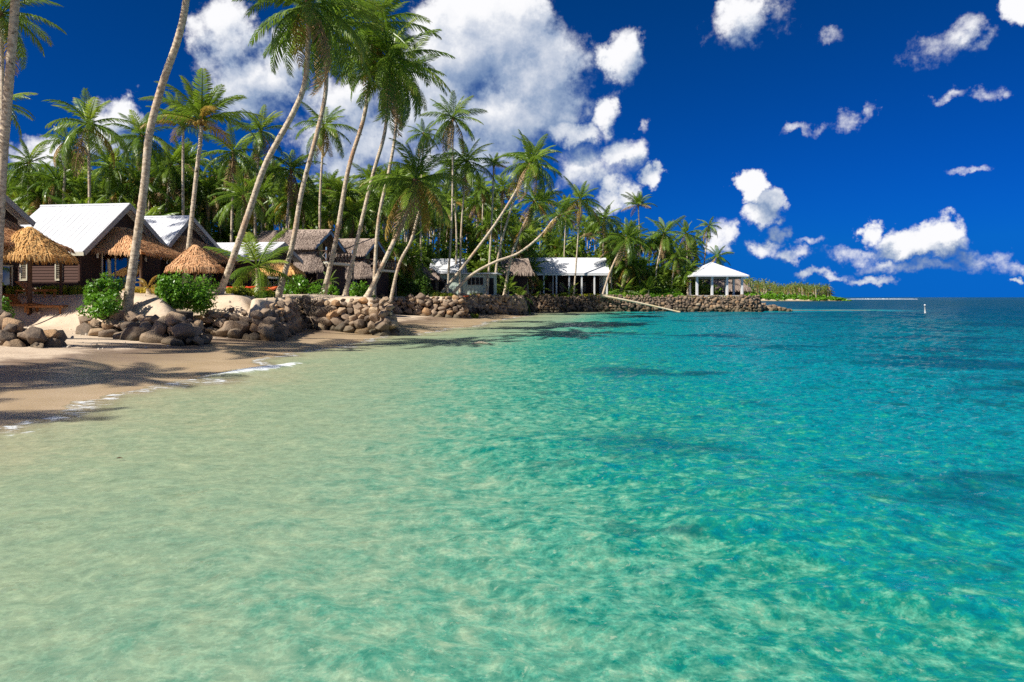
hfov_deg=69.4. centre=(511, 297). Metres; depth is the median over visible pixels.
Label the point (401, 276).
grove palm
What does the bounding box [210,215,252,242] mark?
grove palm
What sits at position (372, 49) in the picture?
coconut palm
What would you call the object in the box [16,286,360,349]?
beach pebbles
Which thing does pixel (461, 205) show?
coconut palm
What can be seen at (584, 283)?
window
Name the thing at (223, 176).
coconut palm
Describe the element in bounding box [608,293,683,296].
garden border
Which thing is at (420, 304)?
rock wall
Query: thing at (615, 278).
grove palm
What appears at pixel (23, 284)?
sun lounger
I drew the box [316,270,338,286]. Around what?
young palm
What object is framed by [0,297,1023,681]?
sea
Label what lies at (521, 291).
young palm
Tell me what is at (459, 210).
coconut palm
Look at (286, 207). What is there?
coconut palm
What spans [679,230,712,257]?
coconut palm
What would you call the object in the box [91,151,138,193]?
coconut palm
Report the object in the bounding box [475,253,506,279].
grove palm
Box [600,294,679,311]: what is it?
fallen palm trunk
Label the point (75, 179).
coconut palm
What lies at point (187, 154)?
coconut palm
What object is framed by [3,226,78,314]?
thatched umbrella
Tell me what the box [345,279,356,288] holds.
window
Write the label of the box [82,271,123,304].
beach bush
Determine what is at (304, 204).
coconut palm
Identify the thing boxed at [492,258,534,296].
thatched house
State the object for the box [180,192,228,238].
coconut palm
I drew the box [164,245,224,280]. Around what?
thatched umbrella
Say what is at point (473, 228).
coconut palm
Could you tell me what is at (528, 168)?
coconut palm
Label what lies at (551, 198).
coconut palm
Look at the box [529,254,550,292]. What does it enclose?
coconut palm
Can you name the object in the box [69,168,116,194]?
coconut palm
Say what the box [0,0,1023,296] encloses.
sky
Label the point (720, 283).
shrub
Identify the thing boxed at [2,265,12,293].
sliding door
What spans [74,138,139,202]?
coconut palm
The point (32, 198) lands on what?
coconut palm
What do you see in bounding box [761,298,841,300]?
headland
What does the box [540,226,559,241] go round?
coconut palm
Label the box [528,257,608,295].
hall
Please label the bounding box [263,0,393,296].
coconut palm
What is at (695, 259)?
coconut palm
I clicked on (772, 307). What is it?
rock spit
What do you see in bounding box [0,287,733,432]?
ground
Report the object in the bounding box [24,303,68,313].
sun lounger
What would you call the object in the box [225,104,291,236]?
coconut palm
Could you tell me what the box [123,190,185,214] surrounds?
coconut palm
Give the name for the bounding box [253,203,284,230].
coconut palm
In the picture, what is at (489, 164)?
coconut palm
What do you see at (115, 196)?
coconut palm
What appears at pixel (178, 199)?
coconut palm
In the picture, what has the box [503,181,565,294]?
coconut palm
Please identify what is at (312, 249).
thatched house
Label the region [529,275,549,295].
young palm
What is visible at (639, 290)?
garden shrub
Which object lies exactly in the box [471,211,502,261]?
coconut palm
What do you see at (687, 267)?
grove palm
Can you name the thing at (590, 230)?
coconut palm
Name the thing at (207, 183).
coconut palm
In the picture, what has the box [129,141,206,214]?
coconut palm
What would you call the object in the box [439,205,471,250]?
coconut palm
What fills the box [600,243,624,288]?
coconut palm
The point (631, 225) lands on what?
coconut palm
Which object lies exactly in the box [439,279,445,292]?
door
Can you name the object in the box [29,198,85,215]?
grove palm
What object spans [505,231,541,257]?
coconut palm
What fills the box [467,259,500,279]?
grove palm
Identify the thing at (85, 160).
coconut palm
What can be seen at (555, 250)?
coconut palm
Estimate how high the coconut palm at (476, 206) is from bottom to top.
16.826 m
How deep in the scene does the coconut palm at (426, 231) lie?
107.66 m
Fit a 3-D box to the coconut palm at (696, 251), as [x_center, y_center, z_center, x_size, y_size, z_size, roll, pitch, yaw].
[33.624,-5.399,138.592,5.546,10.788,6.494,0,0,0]
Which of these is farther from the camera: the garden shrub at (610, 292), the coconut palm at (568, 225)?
the coconut palm at (568, 225)
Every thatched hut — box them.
[400,256,431,290]
[427,268,444,290]
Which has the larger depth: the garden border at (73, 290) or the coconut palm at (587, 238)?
the coconut palm at (587, 238)
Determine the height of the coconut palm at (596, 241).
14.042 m
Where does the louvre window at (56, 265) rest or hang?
in the cabin at (97, 238)
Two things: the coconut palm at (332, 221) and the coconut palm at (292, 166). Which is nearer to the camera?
the coconut palm at (292, 166)
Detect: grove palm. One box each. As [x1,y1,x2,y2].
[18,202,69,213]
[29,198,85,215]
[49,189,110,203]
[124,198,180,215]
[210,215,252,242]
[367,237,409,289]
[371,225,420,292]
[397,259,428,288]
[426,249,453,265]
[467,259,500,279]
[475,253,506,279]
[498,275,510,294]
[608,264,628,288]
[609,263,630,291]
[628,256,655,281]
[649,262,678,279]
[672,259,701,294]
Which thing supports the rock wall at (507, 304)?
on the ground
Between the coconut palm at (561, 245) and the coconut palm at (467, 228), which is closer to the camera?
the coconut palm at (467, 228)
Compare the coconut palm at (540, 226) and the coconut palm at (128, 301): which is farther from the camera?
the coconut palm at (540, 226)
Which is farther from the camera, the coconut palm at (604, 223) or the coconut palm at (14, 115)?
the coconut palm at (604, 223)
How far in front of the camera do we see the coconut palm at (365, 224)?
86.72 m
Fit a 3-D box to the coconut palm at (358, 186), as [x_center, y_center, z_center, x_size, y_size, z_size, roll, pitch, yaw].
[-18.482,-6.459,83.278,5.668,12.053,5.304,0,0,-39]
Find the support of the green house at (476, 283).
on the ground
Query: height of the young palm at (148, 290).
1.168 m
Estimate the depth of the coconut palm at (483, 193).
109.18 m
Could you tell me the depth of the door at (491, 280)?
95.14 m
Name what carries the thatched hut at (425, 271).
on the ground
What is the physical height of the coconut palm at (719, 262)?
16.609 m
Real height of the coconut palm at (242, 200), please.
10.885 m
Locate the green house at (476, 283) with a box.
[429,259,501,294]
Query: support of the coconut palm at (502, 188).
on the ground
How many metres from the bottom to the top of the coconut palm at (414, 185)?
11.919 m
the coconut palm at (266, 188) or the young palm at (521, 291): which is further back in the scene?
the young palm at (521, 291)
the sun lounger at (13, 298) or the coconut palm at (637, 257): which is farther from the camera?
the coconut palm at (637, 257)
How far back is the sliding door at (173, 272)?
53.34 m
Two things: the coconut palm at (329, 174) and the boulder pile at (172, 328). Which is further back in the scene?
the coconut palm at (329, 174)
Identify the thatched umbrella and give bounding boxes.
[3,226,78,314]
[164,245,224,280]
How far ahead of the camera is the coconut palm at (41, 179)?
75.30 m
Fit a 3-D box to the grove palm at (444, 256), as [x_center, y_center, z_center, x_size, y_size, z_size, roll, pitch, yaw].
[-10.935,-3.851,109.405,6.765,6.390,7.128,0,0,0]
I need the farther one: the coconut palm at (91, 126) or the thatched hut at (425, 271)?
the thatched hut at (425, 271)
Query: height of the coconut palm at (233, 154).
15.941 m
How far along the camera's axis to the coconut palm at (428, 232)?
109.76 m
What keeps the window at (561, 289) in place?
in the hall
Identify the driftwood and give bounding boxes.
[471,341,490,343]
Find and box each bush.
[2,296,14,317]
[76,291,123,318]
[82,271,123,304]
[154,269,219,315]
[283,274,326,293]
[349,280,375,298]
[398,274,433,296]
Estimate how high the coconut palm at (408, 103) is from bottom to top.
22.554 m
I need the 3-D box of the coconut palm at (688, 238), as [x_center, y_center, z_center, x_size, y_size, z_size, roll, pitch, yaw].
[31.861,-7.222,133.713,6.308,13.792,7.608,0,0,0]
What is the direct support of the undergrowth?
on the ground
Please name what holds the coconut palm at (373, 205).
on the ground
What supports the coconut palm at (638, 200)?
on the ground
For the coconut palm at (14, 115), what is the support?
on the ground
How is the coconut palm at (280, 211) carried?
on the ground
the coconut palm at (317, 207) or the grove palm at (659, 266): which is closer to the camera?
the coconut palm at (317, 207)
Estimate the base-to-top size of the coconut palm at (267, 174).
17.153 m
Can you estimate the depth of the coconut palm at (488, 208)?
121.45 m
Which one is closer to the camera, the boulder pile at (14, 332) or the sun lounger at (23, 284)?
the boulder pile at (14, 332)
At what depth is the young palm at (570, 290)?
121.49 m
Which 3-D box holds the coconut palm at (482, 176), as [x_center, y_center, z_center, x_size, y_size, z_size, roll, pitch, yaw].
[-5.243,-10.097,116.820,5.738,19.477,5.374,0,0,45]
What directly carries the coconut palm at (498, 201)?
on the ground
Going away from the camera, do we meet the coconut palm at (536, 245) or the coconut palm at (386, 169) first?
the coconut palm at (386, 169)
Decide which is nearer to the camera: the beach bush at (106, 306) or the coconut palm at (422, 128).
the beach bush at (106, 306)
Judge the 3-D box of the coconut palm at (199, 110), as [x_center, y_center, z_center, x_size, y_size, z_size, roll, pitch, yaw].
[-19.812,-7.155,46.813,6.398,13.827,7.139,0,0,18]
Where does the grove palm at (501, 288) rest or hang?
on the ground
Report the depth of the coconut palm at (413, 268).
80.75 m
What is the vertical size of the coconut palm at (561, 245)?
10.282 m
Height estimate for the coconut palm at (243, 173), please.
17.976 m
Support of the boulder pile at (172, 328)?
on the ground
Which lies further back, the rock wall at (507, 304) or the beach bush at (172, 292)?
the rock wall at (507, 304)
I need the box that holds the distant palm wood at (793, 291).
[701,276,851,300]
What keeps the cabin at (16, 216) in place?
on the ground
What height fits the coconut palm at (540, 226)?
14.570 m
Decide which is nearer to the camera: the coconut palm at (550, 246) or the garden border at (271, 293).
the garden border at (271, 293)
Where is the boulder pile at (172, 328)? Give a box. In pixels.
[75,311,212,345]
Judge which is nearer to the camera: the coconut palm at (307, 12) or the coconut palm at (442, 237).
the coconut palm at (307, 12)
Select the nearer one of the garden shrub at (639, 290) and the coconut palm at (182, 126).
the coconut palm at (182, 126)
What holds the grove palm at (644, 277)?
on the ground
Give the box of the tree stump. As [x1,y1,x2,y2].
[176,311,192,322]
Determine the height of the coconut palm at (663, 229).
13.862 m
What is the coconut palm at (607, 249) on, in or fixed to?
on the ground
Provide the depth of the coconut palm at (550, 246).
139.35 m
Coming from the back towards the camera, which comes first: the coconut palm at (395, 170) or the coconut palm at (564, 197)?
the coconut palm at (564, 197)
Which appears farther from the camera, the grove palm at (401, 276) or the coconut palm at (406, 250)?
the grove palm at (401, 276)
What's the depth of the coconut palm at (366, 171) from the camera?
96.65 m
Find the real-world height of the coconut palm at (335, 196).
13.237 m
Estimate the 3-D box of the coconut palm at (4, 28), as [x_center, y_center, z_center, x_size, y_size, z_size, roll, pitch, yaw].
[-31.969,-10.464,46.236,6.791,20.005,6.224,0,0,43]
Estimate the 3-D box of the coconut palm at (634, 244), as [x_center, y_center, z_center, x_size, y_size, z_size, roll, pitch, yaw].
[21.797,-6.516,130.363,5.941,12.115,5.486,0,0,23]
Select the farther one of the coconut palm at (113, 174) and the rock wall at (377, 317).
the coconut palm at (113, 174)
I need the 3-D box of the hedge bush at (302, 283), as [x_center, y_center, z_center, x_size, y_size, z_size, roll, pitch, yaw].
[-14.671,-0.665,52.277,3.468,2.039,3.025,0,0,0]
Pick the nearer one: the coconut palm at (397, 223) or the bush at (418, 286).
the bush at (418, 286)
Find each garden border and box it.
[5,284,24,293]
[34,284,89,294]
[134,287,155,293]
[225,287,275,296]
[393,290,478,317]
[527,293,601,296]
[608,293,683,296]
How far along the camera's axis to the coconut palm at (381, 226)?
90.47 m
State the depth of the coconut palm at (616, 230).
130.49 m
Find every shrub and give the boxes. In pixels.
[231,286,254,295]
[254,291,271,297]
[327,284,340,295]
[605,288,619,294]
[630,287,652,294]
[658,286,680,293]
[705,279,751,294]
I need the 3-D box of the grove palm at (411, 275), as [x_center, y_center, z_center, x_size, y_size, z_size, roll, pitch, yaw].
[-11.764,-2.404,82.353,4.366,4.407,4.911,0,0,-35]
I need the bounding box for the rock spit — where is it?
[761,302,792,311]
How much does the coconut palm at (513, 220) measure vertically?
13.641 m
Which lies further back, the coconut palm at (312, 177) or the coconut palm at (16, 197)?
the coconut palm at (312, 177)
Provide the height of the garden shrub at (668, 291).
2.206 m
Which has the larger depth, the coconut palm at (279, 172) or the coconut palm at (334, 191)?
the coconut palm at (279, 172)
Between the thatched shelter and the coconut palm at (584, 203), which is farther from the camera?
the coconut palm at (584, 203)
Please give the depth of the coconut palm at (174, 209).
78.03 m
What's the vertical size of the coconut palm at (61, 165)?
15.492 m
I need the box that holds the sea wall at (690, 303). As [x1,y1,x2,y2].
[524,294,762,311]
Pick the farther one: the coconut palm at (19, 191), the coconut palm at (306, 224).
the coconut palm at (306, 224)
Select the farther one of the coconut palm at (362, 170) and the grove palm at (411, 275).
the coconut palm at (362, 170)
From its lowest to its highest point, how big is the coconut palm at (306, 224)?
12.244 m
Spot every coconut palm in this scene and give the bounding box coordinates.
[0,0,19,309]
[0,0,66,124]
[6,138,55,214]
[6,161,69,208]
[6,173,67,215]
[6,179,26,197]
[6,188,42,214]
[11,92,38,141]
[25,158,91,204]
[36,126,92,201]
[43,88,140,202]
[46,154,86,186]
[49,162,101,194]
[56,179,112,203]
[60,193,112,201]
[61,153,101,173]
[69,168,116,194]
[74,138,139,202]
[87,170,133,202]
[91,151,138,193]
[91,193,115,203]
[103,109,175,213]
[107,156,172,206]
[120,0,189,312]
[123,155,193,213]
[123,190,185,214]
[127,163,163,210]
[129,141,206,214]
[138,68,265,283]
[139,91,229,214]
[147,168,191,210]
[147,196,188,215]
[158,136,207,211]
[164,184,197,208]
[172,164,212,214]
[173,143,211,208]
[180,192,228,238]
[185,167,231,229]
[188,155,239,242]
[193,123,261,242]
[198,183,248,228]
[207,165,277,230]
[215,0,385,294]
[217,147,276,192]
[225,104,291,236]
[233,195,276,237]
[244,173,280,232]
[251,159,283,187]
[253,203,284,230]
[254,149,324,228]
[261,157,296,220]
[262,171,288,229]
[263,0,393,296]
[263,182,327,228]
[268,185,317,222]
[273,182,329,229]
[282,208,321,229]
[293,99,361,228]
[293,173,325,229]
[300,223,340,232]
[302,188,323,225]
[306,202,343,234]
[313,173,342,181]
[313,173,365,238]
[315,169,353,228]
[321,173,364,238]
[321,192,376,238]
[322,0,441,294]
[322,184,365,228]
[335,10,454,295]
[346,27,446,299]
[350,162,383,188]
[353,166,385,200]
[353,183,401,266]
[353,196,383,232]
[359,129,470,296]
[361,170,405,239]
[362,215,397,236]
[367,163,411,222]
[375,166,421,248]
[380,207,422,228]
[387,205,425,246]
[389,171,459,299]
[393,166,420,241]
[396,243,435,283]
[400,239,426,254]
[404,118,441,260]
[408,221,433,250]
[415,174,446,254]
[420,90,486,292]
[422,205,436,252]
[429,148,483,273]
[429,189,466,254]
[429,205,454,255]
[432,137,501,294]
[434,225,449,244]
[439,186,462,241]
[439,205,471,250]
[440,129,562,292]
[448,218,472,249]
[450,190,480,251]
[451,195,579,293]
[453,191,473,238]
[453,220,485,255]
[459,216,483,241]
[460,187,495,261]
[461,172,494,258]
[470,177,498,258]
[470,197,503,220]
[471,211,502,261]
[478,210,518,251]
[481,152,508,294]
[483,173,522,263]
[489,194,506,247]
[493,201,521,256]
[494,133,561,295]
[499,216,519,252]
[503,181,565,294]
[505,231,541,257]
[506,218,540,257]
[508,206,524,254]
[509,223,548,293]
[522,217,552,239]
[529,185,557,230]
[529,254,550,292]
[535,247,555,257]
[539,228,569,256]
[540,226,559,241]
[542,237,572,257]
[547,210,571,236]
[549,239,577,257]
[554,176,606,293]
[556,211,585,243]
[558,194,577,257]
[574,214,597,239]
[574,227,597,247]
[577,219,600,247]
[585,201,624,291]
[589,224,614,251]
[597,239,628,287]
[598,216,651,293]
[599,225,630,288]
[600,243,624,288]
[608,246,650,289]
[614,251,639,292]
[618,225,648,290]
[620,191,656,258]
[623,219,643,236]
[632,256,655,283]
[637,231,662,265]
[643,215,684,289]
[652,235,679,266]
[658,243,695,289]
[670,243,696,262]
[673,219,704,269]
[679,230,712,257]
[682,240,707,262]
[688,257,704,270]
[694,216,720,286]
[703,245,733,265]
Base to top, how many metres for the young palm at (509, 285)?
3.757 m
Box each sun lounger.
[2,294,37,312]
[15,281,56,297]
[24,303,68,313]
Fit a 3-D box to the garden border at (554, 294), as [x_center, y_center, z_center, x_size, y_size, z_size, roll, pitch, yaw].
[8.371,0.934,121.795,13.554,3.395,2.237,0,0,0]
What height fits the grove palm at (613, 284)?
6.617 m
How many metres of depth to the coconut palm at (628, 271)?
125.76 m
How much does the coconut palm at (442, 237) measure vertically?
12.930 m
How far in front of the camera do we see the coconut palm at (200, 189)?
79.88 m
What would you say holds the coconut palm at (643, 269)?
on the ground
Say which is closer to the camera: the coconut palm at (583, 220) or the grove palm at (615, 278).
the grove palm at (615, 278)
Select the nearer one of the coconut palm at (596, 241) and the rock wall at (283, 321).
the rock wall at (283, 321)
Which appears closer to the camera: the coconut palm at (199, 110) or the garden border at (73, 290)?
the garden border at (73, 290)
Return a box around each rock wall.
[193,296,307,340]
[294,295,399,335]
[376,293,471,318]
[459,293,528,314]
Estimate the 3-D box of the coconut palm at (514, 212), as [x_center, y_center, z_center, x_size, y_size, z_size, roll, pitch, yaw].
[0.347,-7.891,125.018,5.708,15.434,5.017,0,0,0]
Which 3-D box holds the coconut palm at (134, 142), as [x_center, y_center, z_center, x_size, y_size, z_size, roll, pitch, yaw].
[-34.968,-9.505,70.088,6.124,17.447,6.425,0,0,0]
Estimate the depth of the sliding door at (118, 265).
45.73 m
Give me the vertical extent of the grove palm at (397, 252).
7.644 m
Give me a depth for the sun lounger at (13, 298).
37.70 m
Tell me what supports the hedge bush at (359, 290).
on the ground
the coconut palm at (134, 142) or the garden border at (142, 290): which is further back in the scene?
the coconut palm at (134, 142)
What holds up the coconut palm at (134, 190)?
on the ground
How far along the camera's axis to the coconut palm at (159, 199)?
79.98 m
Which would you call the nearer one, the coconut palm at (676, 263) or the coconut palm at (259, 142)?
the coconut palm at (259, 142)
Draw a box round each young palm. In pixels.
[122,275,156,294]
[204,228,299,297]
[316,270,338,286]
[497,271,522,295]
[504,282,533,314]
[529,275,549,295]
[559,283,577,305]
[611,276,640,296]
[632,276,660,293]
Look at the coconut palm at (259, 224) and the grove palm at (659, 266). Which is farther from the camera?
the grove palm at (659, 266)
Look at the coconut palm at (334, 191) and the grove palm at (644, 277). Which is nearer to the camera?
the coconut palm at (334, 191)
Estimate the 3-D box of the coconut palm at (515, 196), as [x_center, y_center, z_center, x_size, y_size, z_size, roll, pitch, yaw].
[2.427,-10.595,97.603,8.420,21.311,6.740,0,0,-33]
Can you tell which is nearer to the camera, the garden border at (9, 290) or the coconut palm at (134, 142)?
the garden border at (9, 290)
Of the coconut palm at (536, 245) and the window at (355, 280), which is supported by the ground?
the coconut palm at (536, 245)
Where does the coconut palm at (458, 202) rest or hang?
on the ground
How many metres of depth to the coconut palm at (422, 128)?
89.88 m
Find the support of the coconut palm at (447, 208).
on the ground
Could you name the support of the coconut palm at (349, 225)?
on the ground
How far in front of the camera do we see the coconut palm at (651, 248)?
130.16 m
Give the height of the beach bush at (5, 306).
1.350 m
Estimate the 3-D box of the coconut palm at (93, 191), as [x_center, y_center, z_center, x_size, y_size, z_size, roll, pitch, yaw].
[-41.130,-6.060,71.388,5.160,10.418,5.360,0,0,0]
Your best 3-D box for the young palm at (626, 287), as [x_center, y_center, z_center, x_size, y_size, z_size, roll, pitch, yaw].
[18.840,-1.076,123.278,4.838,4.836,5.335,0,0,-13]
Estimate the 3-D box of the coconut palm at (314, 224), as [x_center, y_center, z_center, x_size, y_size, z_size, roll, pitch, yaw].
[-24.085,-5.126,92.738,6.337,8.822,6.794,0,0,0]
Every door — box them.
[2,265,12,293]
[101,252,138,286]
[169,259,198,286]
[266,274,288,289]
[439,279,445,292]
[489,278,493,293]
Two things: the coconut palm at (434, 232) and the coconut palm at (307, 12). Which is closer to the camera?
the coconut palm at (307, 12)
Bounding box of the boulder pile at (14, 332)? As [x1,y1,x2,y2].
[0,310,67,347]
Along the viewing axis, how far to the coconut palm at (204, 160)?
101.21 m
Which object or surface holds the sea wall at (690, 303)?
on the ground
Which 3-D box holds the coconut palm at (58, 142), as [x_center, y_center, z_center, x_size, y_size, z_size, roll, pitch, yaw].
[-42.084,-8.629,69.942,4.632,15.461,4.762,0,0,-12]
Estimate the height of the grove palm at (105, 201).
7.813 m
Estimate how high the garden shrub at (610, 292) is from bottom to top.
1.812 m
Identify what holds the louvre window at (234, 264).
in the cabin at (273, 280)
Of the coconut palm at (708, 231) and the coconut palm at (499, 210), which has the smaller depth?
the coconut palm at (499, 210)
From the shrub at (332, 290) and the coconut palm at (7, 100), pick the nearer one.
the coconut palm at (7, 100)
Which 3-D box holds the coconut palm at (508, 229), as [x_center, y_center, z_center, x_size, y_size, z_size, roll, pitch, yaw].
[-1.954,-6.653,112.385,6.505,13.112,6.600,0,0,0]
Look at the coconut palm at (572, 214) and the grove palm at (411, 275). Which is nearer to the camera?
the grove palm at (411, 275)
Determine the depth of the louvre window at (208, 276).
55.90 m
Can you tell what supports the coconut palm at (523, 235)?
on the ground
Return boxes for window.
[20,260,27,280]
[55,261,62,280]
[205,273,211,284]
[229,264,234,284]
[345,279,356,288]
[548,282,553,291]
[559,282,563,291]
[583,282,585,291]
[591,282,596,291]
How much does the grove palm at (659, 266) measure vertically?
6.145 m
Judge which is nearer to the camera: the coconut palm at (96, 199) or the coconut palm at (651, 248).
the coconut palm at (96, 199)
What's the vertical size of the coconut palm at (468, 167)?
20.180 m
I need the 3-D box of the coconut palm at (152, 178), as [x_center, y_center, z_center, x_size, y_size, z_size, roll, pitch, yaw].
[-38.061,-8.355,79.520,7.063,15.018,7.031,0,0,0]
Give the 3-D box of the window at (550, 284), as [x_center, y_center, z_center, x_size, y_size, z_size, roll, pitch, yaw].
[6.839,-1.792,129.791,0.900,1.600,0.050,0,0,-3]
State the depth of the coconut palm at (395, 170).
85.52 m
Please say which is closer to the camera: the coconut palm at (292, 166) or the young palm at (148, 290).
the young palm at (148, 290)
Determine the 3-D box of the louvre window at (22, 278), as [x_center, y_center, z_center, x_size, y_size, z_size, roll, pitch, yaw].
[-28.478,-1.847,43.158,0.490,1.770,0.100,0,0,9]
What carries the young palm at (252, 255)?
on the ground
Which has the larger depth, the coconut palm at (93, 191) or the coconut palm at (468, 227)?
the coconut palm at (468, 227)
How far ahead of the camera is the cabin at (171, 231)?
53.51 m
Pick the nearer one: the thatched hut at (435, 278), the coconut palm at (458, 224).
the thatched hut at (435, 278)
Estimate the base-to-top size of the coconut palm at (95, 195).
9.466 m
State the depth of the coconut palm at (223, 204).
86.20 m
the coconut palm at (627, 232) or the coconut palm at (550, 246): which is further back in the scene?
the coconut palm at (550, 246)
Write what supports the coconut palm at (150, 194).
on the ground
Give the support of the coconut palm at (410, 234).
on the ground
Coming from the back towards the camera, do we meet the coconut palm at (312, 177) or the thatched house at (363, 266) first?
the coconut palm at (312, 177)
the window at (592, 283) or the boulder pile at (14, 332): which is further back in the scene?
the window at (592, 283)
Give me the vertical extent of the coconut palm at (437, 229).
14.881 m
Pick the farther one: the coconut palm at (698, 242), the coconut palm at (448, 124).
the coconut palm at (698, 242)
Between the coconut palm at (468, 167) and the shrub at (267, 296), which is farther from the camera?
the coconut palm at (468, 167)
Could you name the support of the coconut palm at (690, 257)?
on the ground
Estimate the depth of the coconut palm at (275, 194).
94.46 m
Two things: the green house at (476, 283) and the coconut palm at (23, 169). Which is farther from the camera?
the green house at (476, 283)
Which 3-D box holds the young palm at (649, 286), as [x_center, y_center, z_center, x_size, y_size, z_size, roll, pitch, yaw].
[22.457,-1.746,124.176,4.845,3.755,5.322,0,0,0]
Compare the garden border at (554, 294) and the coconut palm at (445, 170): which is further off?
the garden border at (554, 294)
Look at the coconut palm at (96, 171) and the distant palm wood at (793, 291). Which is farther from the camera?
the distant palm wood at (793, 291)
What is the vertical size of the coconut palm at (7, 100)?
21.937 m
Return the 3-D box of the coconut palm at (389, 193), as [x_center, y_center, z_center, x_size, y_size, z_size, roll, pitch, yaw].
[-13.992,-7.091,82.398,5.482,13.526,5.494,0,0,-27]
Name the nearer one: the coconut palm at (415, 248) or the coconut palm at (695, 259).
the coconut palm at (415, 248)
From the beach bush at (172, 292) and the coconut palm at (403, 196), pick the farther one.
the coconut palm at (403, 196)
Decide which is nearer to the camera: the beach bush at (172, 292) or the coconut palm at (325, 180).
the beach bush at (172, 292)
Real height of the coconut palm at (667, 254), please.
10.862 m
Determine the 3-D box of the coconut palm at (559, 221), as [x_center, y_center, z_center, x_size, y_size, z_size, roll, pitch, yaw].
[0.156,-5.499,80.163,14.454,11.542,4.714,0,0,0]
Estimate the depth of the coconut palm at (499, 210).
123.57 m
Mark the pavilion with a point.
(711, 271)
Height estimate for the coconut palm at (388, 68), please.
19.677 m
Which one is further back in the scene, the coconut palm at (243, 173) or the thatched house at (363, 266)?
the coconut palm at (243, 173)
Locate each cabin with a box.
[2,195,75,308]
[18,203,182,289]
[144,215,239,286]
[200,242,302,290]
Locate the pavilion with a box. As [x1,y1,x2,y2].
[677,262,748,296]
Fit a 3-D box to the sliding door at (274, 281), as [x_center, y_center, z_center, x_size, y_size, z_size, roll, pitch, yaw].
[-18.389,-1.631,58.086,0.075,2.170,3.570,0,0,9]
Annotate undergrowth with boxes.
[221,221,723,295]
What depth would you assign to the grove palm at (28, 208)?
61.06 m
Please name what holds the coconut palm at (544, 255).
on the ground
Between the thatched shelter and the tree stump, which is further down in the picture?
the tree stump
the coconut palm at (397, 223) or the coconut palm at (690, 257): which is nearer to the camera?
the coconut palm at (397, 223)
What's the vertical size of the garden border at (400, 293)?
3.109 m
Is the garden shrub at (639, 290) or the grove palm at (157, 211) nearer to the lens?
the grove palm at (157, 211)
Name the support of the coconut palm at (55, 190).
on the ground
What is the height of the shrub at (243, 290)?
0.869 m
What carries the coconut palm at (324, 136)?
on the ground
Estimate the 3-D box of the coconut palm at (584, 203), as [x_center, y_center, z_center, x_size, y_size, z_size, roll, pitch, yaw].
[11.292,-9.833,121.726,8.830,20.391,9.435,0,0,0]
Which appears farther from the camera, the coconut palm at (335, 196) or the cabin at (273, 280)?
the coconut palm at (335, 196)
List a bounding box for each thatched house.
[250,229,354,293]
[328,238,396,296]
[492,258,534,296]
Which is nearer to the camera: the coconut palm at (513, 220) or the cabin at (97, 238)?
the cabin at (97, 238)
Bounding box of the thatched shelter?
[248,260,305,286]

